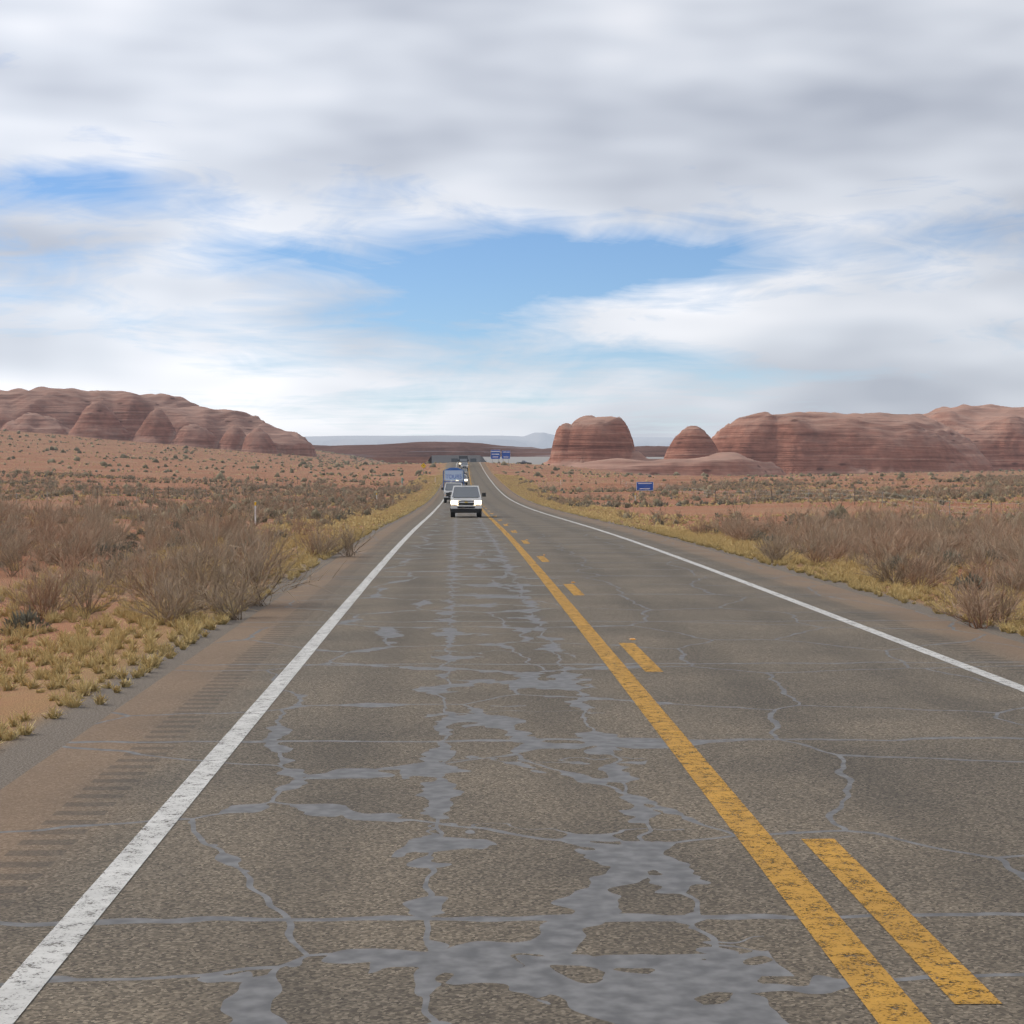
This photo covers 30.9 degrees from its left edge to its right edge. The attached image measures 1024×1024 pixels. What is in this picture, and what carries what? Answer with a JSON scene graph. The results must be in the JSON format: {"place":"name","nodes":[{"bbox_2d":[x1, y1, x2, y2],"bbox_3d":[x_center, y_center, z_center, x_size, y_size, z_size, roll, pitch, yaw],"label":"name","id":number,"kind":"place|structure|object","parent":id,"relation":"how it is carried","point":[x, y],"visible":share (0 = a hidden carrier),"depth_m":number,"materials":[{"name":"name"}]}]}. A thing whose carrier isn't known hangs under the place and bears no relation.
{"place":"outdoors","nodes":[
{"label":"outdoors","id":0,"kind":"place"},
{"bbox_2d":[0,386,316,456],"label":"rock formation","id":1,"kind":"object","parent":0,"point":[160,418],"visible":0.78,"depth_m":897.21,"materials":[{"name":"red stone"}]},
{"bbox_2d":[362,457,431,463],"bbox_3d":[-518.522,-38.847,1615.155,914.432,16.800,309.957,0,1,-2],"label":"rail embankment","id":2,"kind":"structure","parent":0,"point":[415,460],"depth_m":1495.82,"materials":[{"name":"brown soil"}]},
{"bbox_2d":[305,433,673,448],"bbox_3d":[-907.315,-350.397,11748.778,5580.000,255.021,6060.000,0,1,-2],"label":"mountains","id":3,"kind":"structure","parent":0,"point":[541,440],"depth_m":9853.05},
{"bbox_2d":[313,442,668,456],"bbox_3d":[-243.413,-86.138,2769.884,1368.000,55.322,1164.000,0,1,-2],"label":"ridge","id":4,"kind":"structure","parent":0,"point":[419,449],"depth_m":2380.30,"materials":[{"name":"red sandstone"},{"name":"soil"}]},
{"bbox_2d":[0,462,1023,1023],"bbox_3d":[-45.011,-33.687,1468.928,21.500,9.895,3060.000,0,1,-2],"label":"road","id":5,"kind":"structure","parent":0,"point":[452,780],"depth_m":11.78,"materials":[{"name":"grey asphalt"}]},
{"bbox_2d":[0,462,457,1023],"bbox_3d":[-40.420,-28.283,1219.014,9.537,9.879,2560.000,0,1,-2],"label":"edge line","id":6,"kind":"object","parent":5,"relation":"on","point":[126,862],"visible":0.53,"depth_m":10.19,"materials":[{"name":"white paint"}]},
{"bbox_2d":[441,468,463,502],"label":"truck","id":7,"kind":"object","parent":5,"relation":"on","point":[454,473],"visible":0.67,"depth_m":182.12,"materials":[{"name":"white paint"}]},
{"bbox_2d":[456,474,468,484],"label":"white suv","id":8,"kind":"object","parent":5,"relation":"on","point":[465,479],"visible":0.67,"depth_m":300.06,"materials":[{"name":"white paint"}]},
{"bbox_2d":[458,456,468,466],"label":"dark truck","id":9,"kind":"object","parent":5,"relation":"on","point":[463,459],"visible":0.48,"depth_m":519.91,"materials":[{"name":"grey paint"}]},
{"bbox_2d":[460,463,468,469],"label":"white pickup","id":10,"kind":"object","parent":5,"relation":"on","point":[464,465],"visible":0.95,"depth_m":480.51,"materials":[{"name":"white paint"}]},
{"bbox_2d":[446,486,485,516],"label":"white pickup","id":11,"kind":"object","parent":5,"relation":"on","point":[465,499],"visible":1,"depth_m":103.66,"materials":[{"name":"white paint"}]},
{"bbox_2d":[468,463,930,1023],"bbox_3d":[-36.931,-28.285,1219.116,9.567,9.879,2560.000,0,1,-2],"label":"solid yellow line","id":12,"kind":"object","parent":5,"relation":"on","point":[878,1005],"visible":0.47,"depth_m":9.98,"materials":[{"name":"paint"}]},
{"bbox_2d":[469,462,1001,1003],"bbox_3d":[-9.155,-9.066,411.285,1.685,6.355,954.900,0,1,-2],"label":"dashed lane line","id":13,"kind":"object","parent":5,"relation":"on","point":[913,948],"visible":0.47,"depth_m":8.69,"materials":[{"name":"paint"}]},
{"bbox_2d":[480,463,1023,691],"bbox_3d":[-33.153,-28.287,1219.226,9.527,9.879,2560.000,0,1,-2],"label":"edge line","id":14,"kind":"object","parent":5,"relation":"on","point":[1012,684],"visible":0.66,"depth_m":25.25,"materials":[{"name":"white paint"}]},
{"bbox_2d":[0,430,1023,789],"bbox_3d":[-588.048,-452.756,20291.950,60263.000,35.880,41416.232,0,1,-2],"label":"ground","id":15,"kind":"structure","parent":0,"point":[36,746],"depth_m":161.59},
{"bbox_2d":[10,477,297,506],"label":"fence","id":16,"kind":"object","parent":15,"relation":"on","point":[142,493],"visible":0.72,"depth_m":166.08,"materials":[{"name":"brown wood"}]},
{"bbox_2d":[432,455,479,462],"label":"railway bridge","id":17,"kind":"structure","parent":15,"relation":"on","point":[449,458],"depth_m":1491.72,"materials":[{"name":"grey concrete"}]},
{"bbox_2d":[238,474,728,534],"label":"roadside grass","id":18,"kind":"structure","parent":15,"relation":"on","point":[506,485],"depth_m":133.03,"materials":[{"name":"yellow plant"}]},
{"bbox_2d":[491,450,499,463],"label":"road sign","id":19,"kind":"object","parent":15,"relation":"on","point":[495,454],"visible":0.9,"depth_m":584.79,"materials":[{"name":"silver metal"}]},
{"bbox_2d":[502,451,509,463],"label":"road sign","id":20,"kind":"object","parent":15,"relation":"on","point":[505,454],"visible":0.88,"depth_m":589.89,"materials":[{"name":"silver metal"}]},
{"bbox_2d":[0,475,1023,705],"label":"vegetation","id":21,"kind":"object","parent":15,"relation":"on","point":[985,542],"visible":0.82,"depth_m":55.17,"materials":[{"name":"brown plant"}]},
{"bbox_2d":[0,526,1023,742],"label":"dry grass","id":22,"kind":"structure","parent":15,"relation":"on","point":[151,636],"depth_m":26.46,"materials":[{"name":"yellow plant"}]},
{"bbox_2d":[0,518,1023,622],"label":"vegetation","id":23,"kind":"object","parent":15,"relation":"on","point":[349,536],"visible":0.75,"depth_m":30.26,"materials":[{"name":"brown plant"}]},
{"bbox_2d":[0,464,1023,529],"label":"vegetation","id":24,"kind":"object","parent":15,"relation":"on","point":[953,490],"depth_m":193.46,"materials":[{"name":"brown plant"}]},
{"bbox_2d":[0,429,1023,482],"bbox_3d":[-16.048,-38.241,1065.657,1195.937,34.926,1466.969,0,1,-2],"label":"vegetation","id":25,"kind":"object","parent":15,"relation":"on","point":[354,457],"visible":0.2,"depth_m":520.08,"materials":[{"name":"plant"}]},
{"bbox_2d":[4,507,1023,628],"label":"vegetation","id":26,"kind":"object","parent":15,"relation":"on","point":[767,550],"visible":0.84,"depth_m":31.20,"materials":[{"name":"brown plant"}]},
{"bbox_2d":[480,457,663,464],"bbox_3d":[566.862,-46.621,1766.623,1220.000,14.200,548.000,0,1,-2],"label":"rail embankment","id":27,"kind":"structure","parent":15,"relation":"on","point":[534,460],"depth_m":1505.60,"materials":[{"name":"grey"}]},
{"bbox_2d":[636,482,652,493],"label":"road sign","id":28,"kind":"object","parent":15,"relation":"on","point":[641,486],"visible":0.88,"depth_m":260.59,"materials":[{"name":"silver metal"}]},
{"bbox_2d":[620,482,1021,514],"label":"fence","id":29,"kind":"object","parent":15,"relation":"on","point":[771,494],"visible":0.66,"depth_m":151.56,"materials":[{"name":"brown wood"}]},
{"bbox_2d":[0,0,1023,437],"label":"sky","id":30,"kind":"structure","parent":0,"point":[663,218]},
{"bbox_2d":[543,404,1023,477],"bbox_3d":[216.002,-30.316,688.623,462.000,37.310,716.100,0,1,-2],"label":"butte","id":31,"kind":"object","parent":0,"point":[965,437],"visible":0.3,"depth_m":717.55,"materials":[{"name":"red stone"}]}
]}

